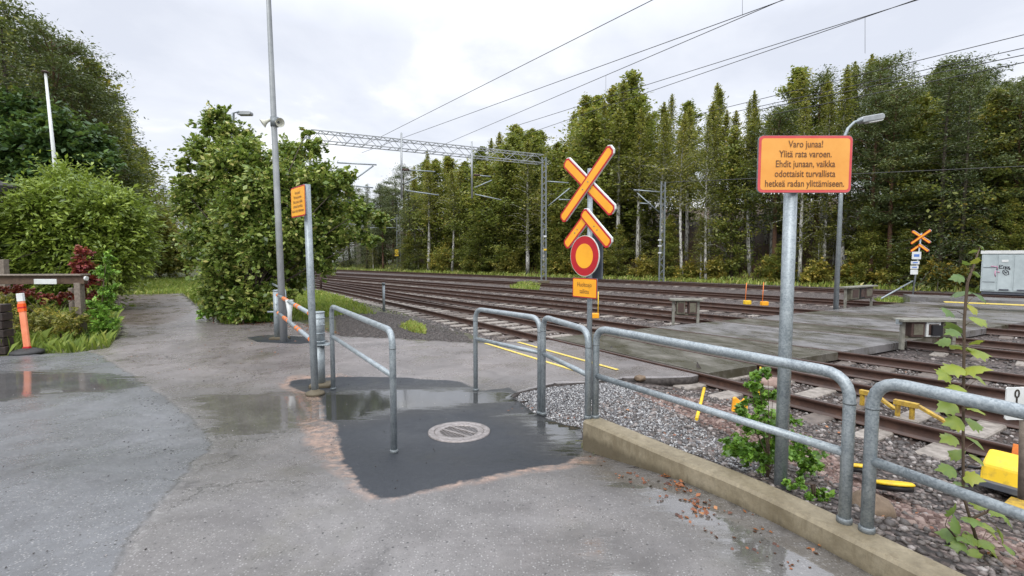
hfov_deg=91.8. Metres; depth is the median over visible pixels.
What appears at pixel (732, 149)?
broadleaf tree
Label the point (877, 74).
pine tree
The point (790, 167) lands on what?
information sign
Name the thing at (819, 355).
crossing deck
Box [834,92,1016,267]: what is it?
broadleaf tree
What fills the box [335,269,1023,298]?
railway track
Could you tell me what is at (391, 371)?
metal railing
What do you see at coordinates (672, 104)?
birch tree
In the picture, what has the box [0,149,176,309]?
willow shrub
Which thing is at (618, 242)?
broadleaf tree
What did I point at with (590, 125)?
broadleaf tree
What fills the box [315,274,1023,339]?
railway track
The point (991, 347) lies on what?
railway track
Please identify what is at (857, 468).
ground marker
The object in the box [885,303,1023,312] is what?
crossing deck
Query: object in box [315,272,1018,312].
railway track
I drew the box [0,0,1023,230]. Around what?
sky
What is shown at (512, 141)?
broadleaf tree
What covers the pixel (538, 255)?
broadleaf tree
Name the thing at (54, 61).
pine tree
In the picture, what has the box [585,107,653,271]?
birch tree
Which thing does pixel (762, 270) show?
shrub
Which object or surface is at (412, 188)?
birch tree
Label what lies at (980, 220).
broadleaf tree
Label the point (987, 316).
crossing deck
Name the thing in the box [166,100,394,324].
broadleaf tree
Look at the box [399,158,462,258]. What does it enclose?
broadleaf tree
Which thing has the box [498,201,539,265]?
broadleaf tree
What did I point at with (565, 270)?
shrub
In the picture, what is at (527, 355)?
painted line
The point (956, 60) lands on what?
pine tree
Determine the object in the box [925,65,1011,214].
pine tree
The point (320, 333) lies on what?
bollard
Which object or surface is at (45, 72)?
flagpole
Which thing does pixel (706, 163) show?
birch tree
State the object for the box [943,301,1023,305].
platform edge line
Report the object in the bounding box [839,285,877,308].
equipment bench
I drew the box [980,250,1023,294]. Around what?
equipment container
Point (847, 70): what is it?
birch tree
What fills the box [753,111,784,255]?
birch tree
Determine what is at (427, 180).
birch tree
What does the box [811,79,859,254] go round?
birch tree
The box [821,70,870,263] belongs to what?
birch tree
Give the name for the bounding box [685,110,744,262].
birch tree
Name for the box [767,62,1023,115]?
overhead wire
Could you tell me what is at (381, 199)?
pine tree
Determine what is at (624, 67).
overhead wire
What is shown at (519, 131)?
broadleaf tree
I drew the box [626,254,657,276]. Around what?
shrub
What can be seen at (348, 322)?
dark gravel
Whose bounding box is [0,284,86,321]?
creeper
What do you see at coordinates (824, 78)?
pine tree
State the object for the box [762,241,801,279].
broadleaf tree
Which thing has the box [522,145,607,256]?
broadleaf tree
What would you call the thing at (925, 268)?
shrub
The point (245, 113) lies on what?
street lamp
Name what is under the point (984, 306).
crossing deck
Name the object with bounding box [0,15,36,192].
birch tree
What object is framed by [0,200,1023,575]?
ground
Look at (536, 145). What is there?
broadleaf tree
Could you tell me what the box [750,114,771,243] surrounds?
birch tree
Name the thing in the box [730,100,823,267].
pine tree
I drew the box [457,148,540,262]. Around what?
broadleaf tree
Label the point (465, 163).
broadleaf tree
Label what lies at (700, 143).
birch tree
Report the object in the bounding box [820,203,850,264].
birch tree
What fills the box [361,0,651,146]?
overhead wire
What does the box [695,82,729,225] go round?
birch tree
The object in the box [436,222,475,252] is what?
shrub
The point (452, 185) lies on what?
birch tree
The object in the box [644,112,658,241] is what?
birch tree
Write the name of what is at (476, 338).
metal railing
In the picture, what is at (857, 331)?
crossing deck
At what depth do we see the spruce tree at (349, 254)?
77.89 m
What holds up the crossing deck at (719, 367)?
on the ground at (926, 356)
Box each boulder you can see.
[634,375,645,381]
[761,377,776,388]
[852,490,896,517]
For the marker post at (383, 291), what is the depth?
16.96 m
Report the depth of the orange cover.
5.63 m
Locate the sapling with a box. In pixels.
[717,367,829,477]
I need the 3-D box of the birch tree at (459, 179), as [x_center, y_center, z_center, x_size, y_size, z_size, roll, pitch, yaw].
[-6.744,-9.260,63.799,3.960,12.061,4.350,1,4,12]
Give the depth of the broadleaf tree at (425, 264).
63.85 m
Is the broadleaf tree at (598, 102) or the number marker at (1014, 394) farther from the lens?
the broadleaf tree at (598, 102)
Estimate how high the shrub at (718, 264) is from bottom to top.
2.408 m
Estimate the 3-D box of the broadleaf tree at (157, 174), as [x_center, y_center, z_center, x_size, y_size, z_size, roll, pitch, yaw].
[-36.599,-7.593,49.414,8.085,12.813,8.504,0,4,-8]
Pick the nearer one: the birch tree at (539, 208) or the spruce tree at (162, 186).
the birch tree at (539, 208)
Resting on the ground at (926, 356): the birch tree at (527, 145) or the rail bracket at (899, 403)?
the birch tree at (527, 145)
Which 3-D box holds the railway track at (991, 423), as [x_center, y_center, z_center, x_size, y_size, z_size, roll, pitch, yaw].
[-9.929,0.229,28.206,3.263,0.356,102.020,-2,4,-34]
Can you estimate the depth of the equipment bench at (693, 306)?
13.91 m
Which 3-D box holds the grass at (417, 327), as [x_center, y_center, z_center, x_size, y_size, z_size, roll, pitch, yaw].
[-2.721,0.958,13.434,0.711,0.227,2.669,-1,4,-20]
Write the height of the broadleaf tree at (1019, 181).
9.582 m
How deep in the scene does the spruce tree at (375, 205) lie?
75.07 m
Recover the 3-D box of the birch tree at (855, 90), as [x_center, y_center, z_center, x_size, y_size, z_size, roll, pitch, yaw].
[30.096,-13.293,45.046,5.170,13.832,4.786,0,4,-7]
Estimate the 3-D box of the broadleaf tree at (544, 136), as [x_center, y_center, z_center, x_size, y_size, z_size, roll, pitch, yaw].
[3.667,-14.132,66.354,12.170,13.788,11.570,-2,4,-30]
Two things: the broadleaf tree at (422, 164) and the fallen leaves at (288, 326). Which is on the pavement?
the fallen leaves at (288, 326)
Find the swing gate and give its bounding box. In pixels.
[267,290,308,340]
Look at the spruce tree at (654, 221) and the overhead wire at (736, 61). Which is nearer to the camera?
the overhead wire at (736, 61)
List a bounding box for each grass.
[1,296,124,355]
[115,276,273,323]
[289,288,376,320]
[332,263,980,292]
[398,319,426,333]
[510,280,539,289]
[873,295,903,302]
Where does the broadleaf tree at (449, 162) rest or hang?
on the ground at (926, 356)
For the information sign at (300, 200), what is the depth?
6.71 m
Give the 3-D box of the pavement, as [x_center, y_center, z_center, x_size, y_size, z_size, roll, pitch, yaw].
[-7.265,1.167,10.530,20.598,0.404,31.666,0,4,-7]
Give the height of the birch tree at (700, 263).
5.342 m
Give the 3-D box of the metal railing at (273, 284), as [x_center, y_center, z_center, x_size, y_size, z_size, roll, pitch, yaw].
[-6.167,0.504,13.017,0.070,1.177,4.029,-2,4,-30]
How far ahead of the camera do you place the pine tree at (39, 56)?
40.17 m
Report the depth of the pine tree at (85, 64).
35.56 m
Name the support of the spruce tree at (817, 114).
on the ground at (926, 356)
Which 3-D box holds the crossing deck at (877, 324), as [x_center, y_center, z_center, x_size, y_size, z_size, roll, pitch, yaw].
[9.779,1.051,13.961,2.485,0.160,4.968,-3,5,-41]
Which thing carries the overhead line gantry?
on the ground at (926, 356)
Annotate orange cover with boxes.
[731,397,747,411]
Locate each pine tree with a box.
[0,0,97,192]
[0,12,148,193]
[1,25,78,94]
[12,36,156,184]
[28,71,154,200]
[343,184,365,200]
[345,193,373,221]
[366,188,391,248]
[370,207,401,268]
[372,184,406,262]
[375,162,420,244]
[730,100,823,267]
[768,64,863,245]
[813,51,960,266]
[820,87,940,284]
[846,76,961,285]
[852,48,935,197]
[867,79,963,202]
[909,51,1016,188]
[911,59,991,231]
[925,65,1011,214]
[947,77,1023,250]
[974,101,1023,221]
[1003,174,1023,182]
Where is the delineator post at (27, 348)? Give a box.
[8,293,44,355]
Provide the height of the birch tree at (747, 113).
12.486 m
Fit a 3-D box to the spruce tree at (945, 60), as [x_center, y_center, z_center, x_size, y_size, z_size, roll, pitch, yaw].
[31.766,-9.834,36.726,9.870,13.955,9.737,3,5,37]
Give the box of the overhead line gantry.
[301,129,570,290]
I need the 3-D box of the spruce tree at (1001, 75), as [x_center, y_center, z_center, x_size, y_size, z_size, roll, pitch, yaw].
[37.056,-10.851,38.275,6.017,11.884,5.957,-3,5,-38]
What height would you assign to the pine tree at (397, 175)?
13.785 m
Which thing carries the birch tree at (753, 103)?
on the ground at (926, 356)
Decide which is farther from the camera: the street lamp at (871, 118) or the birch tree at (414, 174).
the birch tree at (414, 174)
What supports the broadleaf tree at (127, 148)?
on the ground at (926, 356)
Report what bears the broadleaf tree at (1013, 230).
on the ground at (926, 356)
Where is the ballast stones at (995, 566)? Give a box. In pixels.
[591,363,1023,575]
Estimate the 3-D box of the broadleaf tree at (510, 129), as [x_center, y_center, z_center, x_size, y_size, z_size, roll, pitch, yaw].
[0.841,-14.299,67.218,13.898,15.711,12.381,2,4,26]
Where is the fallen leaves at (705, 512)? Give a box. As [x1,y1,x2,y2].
[508,401,820,554]
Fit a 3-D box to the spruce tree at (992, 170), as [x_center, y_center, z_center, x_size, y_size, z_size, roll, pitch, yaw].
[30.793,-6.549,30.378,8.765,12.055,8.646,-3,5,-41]
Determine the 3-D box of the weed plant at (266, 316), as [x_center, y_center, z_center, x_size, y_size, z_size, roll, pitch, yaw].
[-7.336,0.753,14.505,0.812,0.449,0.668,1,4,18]
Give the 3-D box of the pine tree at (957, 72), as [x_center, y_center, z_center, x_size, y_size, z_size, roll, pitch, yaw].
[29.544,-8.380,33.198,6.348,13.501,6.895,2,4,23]
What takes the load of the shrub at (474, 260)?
on the ground at (926, 356)
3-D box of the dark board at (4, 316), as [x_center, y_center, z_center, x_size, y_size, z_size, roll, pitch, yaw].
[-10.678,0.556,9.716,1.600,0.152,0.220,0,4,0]
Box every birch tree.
[0,0,51,196]
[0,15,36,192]
[123,121,157,198]
[366,248,379,268]
[385,251,392,260]
[395,166,419,254]
[398,177,424,263]
[404,161,446,269]
[413,233,423,268]
[419,150,431,226]
[436,168,464,271]
[445,168,468,249]
[464,161,496,260]
[486,138,493,165]
[492,132,503,165]
[494,139,549,274]
[524,163,559,272]
[549,107,586,227]
[562,111,578,146]
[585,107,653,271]
[596,100,623,249]
[599,80,652,261]
[609,107,659,271]
[629,113,687,277]
[629,200,651,267]
[639,102,689,231]
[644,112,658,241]
[653,111,706,279]
[657,94,682,218]
[668,106,705,259]
[672,108,705,242]
[684,101,727,262]
[684,110,726,279]
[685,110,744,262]
[688,216,716,278]
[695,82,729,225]
[695,87,739,241]
[717,110,757,233]
[719,119,768,275]
[737,90,765,241]
[739,99,758,224]
[743,106,770,260]
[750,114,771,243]
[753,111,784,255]
[765,97,831,282]
[780,71,836,261]
[798,74,883,279]
[803,87,854,260]
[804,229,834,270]
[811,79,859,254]
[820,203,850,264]
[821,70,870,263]
[830,64,868,215]
[831,242,858,261]
[835,61,863,208]
[850,53,880,192]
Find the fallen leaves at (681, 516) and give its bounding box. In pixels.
[97,322,810,568]
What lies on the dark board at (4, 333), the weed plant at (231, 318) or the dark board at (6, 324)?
the dark board at (6, 324)
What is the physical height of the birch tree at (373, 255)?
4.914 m
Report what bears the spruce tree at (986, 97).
on the ground at (926, 356)
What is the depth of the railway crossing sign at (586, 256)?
6.54 m
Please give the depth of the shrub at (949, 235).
33.37 m
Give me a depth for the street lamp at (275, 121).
10.71 m
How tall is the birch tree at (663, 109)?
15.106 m
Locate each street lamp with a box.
[231,111,252,123]
[259,0,286,341]
[833,113,884,309]
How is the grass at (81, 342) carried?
on the ground at (926, 356)
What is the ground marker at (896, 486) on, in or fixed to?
on the ground at (926, 356)
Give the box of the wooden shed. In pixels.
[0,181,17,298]
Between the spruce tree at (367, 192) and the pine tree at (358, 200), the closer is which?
the pine tree at (358, 200)
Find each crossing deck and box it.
[553,333,756,377]
[604,333,775,366]
[631,328,837,361]
[658,321,906,354]
[723,318,936,342]
[754,313,986,336]
[805,311,1008,328]
[825,305,1023,324]
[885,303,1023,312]
[906,301,1023,309]
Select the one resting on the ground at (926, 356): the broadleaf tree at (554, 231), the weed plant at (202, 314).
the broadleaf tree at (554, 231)
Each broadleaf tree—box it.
[0,84,127,292]
[16,56,190,251]
[109,140,179,277]
[136,146,176,216]
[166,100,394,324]
[389,159,442,253]
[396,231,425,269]
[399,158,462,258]
[417,156,458,252]
[419,246,434,268]
[430,161,473,246]
[432,146,494,235]
[436,160,504,257]
[439,183,481,265]
[450,144,540,269]
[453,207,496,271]
[456,133,549,254]
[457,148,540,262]
[457,236,477,272]
[481,135,560,263]
[483,128,555,236]
[489,127,534,204]
[492,123,523,175]
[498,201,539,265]
[512,105,659,262]
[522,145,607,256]
[530,207,564,268]
[533,203,571,273]
[536,141,568,235]
[537,130,554,183]
[540,95,607,175]
[542,145,614,272]
[547,94,613,221]
[561,69,691,244]
[563,95,689,259]
[566,227,586,265]
[568,83,646,234]
[603,224,634,276]
[637,214,694,277]
[652,98,715,227]
[685,125,782,276]
[737,65,837,237]
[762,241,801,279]
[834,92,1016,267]
[841,202,902,284]
[845,82,961,253]
[876,224,922,264]
[879,228,932,287]
[910,69,952,181]
[926,86,1023,268]
[943,214,1005,286]
[975,198,1023,269]
[998,151,1023,246]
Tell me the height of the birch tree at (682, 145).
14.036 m
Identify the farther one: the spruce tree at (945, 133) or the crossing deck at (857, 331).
the spruce tree at (945, 133)
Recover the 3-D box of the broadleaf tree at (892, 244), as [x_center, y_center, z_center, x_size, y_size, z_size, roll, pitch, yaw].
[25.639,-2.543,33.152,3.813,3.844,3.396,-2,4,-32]
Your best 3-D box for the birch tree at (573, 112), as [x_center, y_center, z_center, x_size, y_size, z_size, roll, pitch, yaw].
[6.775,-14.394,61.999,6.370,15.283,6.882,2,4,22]
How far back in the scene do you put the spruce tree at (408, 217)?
65.11 m
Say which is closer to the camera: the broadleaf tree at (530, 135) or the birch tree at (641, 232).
the birch tree at (641, 232)
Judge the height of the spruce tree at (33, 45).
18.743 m
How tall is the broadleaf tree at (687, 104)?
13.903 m
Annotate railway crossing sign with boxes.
[560,145,616,398]
[880,229,930,298]
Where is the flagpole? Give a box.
[41,70,56,168]
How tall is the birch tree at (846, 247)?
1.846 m
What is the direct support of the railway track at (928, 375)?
on the ground at (926, 356)
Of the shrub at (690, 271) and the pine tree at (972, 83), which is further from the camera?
the shrub at (690, 271)
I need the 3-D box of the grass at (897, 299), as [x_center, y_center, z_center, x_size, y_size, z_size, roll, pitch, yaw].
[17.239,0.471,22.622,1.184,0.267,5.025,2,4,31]
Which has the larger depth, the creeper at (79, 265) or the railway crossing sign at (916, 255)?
the railway crossing sign at (916, 255)
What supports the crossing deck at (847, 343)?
on the ground at (926, 356)
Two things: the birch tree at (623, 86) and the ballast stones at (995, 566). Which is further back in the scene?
the birch tree at (623, 86)
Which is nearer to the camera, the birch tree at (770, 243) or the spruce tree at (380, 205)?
the birch tree at (770, 243)
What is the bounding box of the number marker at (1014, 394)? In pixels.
[1004,386,1023,499]
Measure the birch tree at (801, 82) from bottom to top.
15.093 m
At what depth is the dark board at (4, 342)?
9.71 m
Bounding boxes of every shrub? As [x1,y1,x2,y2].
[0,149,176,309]
[83,249,123,340]
[138,206,196,278]
[425,243,460,271]
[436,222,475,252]
[459,242,498,272]
[491,243,531,273]
[542,245,574,274]
[603,248,619,274]
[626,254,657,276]
[672,257,699,278]
[696,253,728,278]
[750,250,797,282]
[798,255,834,282]
[834,250,881,283]
[844,223,885,260]
[867,256,908,283]
[911,254,953,286]
[920,228,972,260]
[935,262,978,288]
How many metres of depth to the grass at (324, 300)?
18.88 m
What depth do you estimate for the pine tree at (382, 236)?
69.01 m
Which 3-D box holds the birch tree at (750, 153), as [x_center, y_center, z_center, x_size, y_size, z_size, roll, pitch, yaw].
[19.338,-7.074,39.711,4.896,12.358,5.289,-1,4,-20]
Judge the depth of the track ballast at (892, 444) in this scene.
9.75 m
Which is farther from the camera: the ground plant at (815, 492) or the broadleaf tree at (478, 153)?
the broadleaf tree at (478, 153)
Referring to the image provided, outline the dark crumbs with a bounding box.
[106,339,300,469]
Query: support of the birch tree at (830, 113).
on the ground at (926, 356)
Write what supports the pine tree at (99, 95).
on the ground at (926, 356)
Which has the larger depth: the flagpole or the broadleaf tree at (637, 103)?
the broadleaf tree at (637, 103)
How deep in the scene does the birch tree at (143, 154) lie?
44.42 m
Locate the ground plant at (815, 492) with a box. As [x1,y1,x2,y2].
[781,475,835,501]
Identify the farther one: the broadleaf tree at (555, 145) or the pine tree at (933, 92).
the broadleaf tree at (555, 145)
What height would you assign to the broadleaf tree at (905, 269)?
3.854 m
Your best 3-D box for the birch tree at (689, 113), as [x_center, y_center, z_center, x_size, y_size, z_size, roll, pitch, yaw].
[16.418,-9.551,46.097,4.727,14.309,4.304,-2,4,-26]
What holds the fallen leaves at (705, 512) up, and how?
on the pavement
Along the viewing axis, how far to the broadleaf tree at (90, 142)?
22.88 m
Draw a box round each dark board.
[0,304,11,311]
[0,312,12,320]
[0,320,12,328]
[0,329,13,337]
[0,337,13,345]
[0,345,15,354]
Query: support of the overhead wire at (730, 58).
attached to the overhead line gantry
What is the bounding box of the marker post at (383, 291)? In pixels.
[382,283,384,311]
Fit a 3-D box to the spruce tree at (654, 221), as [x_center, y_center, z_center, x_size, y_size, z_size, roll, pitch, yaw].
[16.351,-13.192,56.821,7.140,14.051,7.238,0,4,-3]
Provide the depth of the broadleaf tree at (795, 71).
42.69 m
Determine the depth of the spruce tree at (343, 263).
78.22 m
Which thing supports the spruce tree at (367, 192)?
on the ground at (926, 356)
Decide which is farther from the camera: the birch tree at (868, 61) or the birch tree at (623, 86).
the birch tree at (623, 86)
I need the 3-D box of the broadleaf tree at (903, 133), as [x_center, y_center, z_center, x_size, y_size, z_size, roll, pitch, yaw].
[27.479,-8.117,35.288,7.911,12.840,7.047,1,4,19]
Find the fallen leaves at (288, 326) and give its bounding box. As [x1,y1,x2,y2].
[237,321,338,333]
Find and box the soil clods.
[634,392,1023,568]
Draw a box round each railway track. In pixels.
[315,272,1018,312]
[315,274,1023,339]
[315,278,1023,365]
[315,281,1018,460]
[315,281,1023,399]
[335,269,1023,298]
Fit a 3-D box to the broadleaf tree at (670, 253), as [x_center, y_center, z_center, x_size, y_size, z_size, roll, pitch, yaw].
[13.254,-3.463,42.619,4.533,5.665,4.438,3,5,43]
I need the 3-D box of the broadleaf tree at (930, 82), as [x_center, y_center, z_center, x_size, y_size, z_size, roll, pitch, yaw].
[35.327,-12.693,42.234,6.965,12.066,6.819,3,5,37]
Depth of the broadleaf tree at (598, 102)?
59.09 m
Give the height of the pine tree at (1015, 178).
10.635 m
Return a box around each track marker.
[592,292,598,317]
[743,283,750,304]
[760,282,768,305]
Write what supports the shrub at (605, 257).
on the ground at (926, 356)
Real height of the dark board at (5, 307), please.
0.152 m
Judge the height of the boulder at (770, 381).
0.200 m
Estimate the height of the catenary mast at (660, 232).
7.721 m
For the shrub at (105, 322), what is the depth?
11.36 m
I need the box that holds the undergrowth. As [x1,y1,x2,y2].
[338,242,967,275]
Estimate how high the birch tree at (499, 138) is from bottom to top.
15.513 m
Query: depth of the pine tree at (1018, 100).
28.30 m
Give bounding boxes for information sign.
[291,184,324,396]
[756,135,852,489]
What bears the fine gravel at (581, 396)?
on the ground at (926, 356)
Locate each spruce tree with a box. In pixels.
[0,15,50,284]
[6,20,125,192]
[105,89,200,277]
[155,184,178,270]
[333,197,363,266]
[336,247,351,267]
[349,221,381,269]
[352,198,391,264]
[359,182,397,261]
[362,185,372,202]
[377,180,406,263]
[377,185,427,270]
[641,111,675,226]
[745,124,810,224]
[757,65,837,225]
[871,73,1019,292]
[901,58,976,233]
[916,86,1017,290]
[925,81,1023,265]
[949,77,1022,249]
[967,66,998,217]
[980,69,1006,122]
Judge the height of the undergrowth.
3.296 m
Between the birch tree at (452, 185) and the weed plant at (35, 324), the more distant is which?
the birch tree at (452, 185)
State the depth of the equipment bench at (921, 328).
10.25 m
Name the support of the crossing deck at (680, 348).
on the ground at (926, 356)
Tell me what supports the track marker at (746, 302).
on the ground at (926, 356)
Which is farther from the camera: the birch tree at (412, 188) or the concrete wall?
the birch tree at (412, 188)
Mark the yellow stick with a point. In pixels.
(700, 402)
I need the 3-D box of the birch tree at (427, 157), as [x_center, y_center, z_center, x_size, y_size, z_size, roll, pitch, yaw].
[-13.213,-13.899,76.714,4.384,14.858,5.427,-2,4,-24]
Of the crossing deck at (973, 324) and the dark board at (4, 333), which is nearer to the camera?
the dark board at (4, 333)
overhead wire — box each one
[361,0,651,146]
[362,0,782,152]
[429,0,780,150]
[514,0,916,126]
[525,0,914,134]
[667,166,1023,182]
[700,34,1023,113]
[735,48,1023,111]
[755,55,1023,110]
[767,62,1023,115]
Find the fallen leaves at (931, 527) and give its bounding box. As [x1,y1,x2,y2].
[603,365,1023,559]
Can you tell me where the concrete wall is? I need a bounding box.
[583,418,965,575]
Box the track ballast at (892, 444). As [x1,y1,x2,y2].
[306,287,1023,489]
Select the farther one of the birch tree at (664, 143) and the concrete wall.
the birch tree at (664, 143)
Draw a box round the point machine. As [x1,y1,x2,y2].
[952,444,1023,508]
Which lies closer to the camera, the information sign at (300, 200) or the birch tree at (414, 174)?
the information sign at (300, 200)
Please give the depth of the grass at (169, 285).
27.74 m
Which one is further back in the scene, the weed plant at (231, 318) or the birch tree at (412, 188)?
the birch tree at (412, 188)
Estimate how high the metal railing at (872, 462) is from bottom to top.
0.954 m
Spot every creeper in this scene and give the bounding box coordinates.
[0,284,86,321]
[67,244,102,330]
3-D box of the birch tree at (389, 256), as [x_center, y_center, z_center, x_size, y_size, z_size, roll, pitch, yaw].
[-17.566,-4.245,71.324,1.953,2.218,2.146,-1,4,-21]
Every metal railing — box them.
[270,283,287,338]
[329,305,397,453]
[473,308,540,415]
[540,316,591,419]
[591,326,856,525]
[858,379,1023,534]
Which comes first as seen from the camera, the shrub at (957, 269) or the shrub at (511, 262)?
the shrub at (957, 269)
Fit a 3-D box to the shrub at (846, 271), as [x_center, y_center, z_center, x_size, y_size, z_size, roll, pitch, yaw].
[23.458,-1.474,33.521,3.167,2.548,2.486,0,4,0]
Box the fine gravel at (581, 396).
[515,383,767,479]
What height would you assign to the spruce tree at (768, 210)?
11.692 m
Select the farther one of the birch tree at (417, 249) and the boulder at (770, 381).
the birch tree at (417, 249)
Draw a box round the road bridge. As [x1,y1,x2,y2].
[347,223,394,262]
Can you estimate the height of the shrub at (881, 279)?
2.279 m
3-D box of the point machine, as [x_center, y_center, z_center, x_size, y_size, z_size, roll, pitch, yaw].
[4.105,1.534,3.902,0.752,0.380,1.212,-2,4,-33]
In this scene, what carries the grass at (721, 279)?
on the ground at (926, 356)
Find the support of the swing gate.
on the pavement
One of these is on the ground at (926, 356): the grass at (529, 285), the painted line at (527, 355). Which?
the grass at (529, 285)
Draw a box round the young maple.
[934,244,1014,558]
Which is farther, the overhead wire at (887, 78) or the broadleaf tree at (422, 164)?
the broadleaf tree at (422, 164)
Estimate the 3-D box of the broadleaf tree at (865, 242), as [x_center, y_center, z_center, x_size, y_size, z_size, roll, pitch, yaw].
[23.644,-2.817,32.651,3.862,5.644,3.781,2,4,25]
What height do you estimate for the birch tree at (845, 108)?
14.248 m
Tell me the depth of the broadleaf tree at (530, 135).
59.34 m
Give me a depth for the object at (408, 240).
64.50 m
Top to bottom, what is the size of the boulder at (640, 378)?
0.102 m
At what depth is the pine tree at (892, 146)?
31.34 m
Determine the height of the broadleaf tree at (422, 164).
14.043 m
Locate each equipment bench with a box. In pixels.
[669,298,703,324]
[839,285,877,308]
[891,318,962,349]
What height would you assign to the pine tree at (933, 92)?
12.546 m
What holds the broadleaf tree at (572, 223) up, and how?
on the ground at (926, 356)
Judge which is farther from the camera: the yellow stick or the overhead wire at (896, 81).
the overhead wire at (896, 81)
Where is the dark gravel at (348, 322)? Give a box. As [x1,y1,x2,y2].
[335,312,472,342]
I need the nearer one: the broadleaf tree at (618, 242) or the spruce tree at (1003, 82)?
the spruce tree at (1003, 82)
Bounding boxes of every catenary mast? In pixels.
[370,215,400,264]
[634,181,665,281]
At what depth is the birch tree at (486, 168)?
57.01 m
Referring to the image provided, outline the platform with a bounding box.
[903,294,1023,305]
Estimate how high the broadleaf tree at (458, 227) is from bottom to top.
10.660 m
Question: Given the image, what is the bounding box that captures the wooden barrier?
[0,274,90,334]
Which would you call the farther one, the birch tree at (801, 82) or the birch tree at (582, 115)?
the birch tree at (582, 115)
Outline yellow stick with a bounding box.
[695,387,705,420]
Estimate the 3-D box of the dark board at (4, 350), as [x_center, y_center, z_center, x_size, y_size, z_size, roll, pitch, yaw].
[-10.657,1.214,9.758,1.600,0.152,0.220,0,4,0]
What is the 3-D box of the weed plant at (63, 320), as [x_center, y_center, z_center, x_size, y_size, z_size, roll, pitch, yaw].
[-10.263,0.719,11.311,1.671,0.988,1.057,2,4,34]
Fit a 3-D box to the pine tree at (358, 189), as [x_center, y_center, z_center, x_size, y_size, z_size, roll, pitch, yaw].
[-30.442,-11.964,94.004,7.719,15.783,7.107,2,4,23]
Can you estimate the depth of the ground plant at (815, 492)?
3.38 m
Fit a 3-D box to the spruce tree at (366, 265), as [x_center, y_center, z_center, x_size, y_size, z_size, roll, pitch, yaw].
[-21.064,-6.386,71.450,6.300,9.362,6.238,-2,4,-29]
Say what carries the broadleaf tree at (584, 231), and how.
on the ground at (926, 356)
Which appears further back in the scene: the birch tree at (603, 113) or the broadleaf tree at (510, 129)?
the broadleaf tree at (510, 129)
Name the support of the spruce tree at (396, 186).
on the ground at (926, 356)
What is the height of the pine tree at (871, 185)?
12.852 m
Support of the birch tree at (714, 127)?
on the ground at (926, 356)
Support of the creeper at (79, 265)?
attached to the wooden barrier
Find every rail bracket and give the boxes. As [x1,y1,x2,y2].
[859,389,894,409]
[893,399,944,422]
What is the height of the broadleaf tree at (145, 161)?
16.928 m
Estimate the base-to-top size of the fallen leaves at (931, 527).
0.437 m
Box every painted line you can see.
[484,343,572,370]
[518,342,618,369]
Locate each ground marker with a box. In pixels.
[853,463,862,472]
[876,480,915,492]
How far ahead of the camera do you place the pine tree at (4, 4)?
32.59 m
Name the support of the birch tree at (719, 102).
on the ground at (926, 356)
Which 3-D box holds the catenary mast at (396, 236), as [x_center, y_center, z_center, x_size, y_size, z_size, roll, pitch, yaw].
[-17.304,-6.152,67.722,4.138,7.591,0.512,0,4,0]
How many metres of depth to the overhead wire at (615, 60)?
18.25 m
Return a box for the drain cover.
[428,421,489,442]
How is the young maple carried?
on the ground at (926, 356)
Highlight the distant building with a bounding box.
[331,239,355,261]
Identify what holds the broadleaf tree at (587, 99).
on the ground at (926, 356)
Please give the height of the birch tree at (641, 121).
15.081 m
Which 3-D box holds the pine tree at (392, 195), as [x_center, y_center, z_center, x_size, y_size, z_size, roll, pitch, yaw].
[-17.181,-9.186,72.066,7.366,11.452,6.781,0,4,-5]
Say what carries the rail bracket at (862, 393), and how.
attached to the railway track at (991, 423)
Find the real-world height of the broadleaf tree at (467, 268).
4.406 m
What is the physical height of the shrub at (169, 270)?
6.176 m
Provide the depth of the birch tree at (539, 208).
50.06 m
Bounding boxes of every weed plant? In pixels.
[0,291,37,332]
[10,305,59,334]
[32,298,92,338]
[196,307,232,321]
[227,311,258,323]
[254,309,273,320]
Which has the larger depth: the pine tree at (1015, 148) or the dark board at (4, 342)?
the pine tree at (1015, 148)
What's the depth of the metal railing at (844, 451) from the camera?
3.30 m
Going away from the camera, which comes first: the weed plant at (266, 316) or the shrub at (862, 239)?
the weed plant at (266, 316)
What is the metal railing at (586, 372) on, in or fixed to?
on the ground at (926, 356)
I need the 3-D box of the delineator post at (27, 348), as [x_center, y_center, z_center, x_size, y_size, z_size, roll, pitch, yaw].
[-9.499,0.694,9.691,0.540,1.188,0.540,0,4,0]
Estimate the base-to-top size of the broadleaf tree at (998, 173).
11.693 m
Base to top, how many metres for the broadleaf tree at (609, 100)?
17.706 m
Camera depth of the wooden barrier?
11.40 m
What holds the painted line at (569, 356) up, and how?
on the pavement
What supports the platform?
on the ground at (926, 356)
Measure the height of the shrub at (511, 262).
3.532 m
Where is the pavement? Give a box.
[0,293,872,575]
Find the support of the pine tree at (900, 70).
on the ground at (926, 356)
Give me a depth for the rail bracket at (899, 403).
6.12 m
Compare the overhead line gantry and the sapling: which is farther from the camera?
the overhead line gantry
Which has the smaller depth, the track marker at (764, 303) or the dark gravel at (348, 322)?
the dark gravel at (348, 322)
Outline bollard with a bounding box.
[309,311,330,388]
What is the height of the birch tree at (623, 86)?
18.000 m

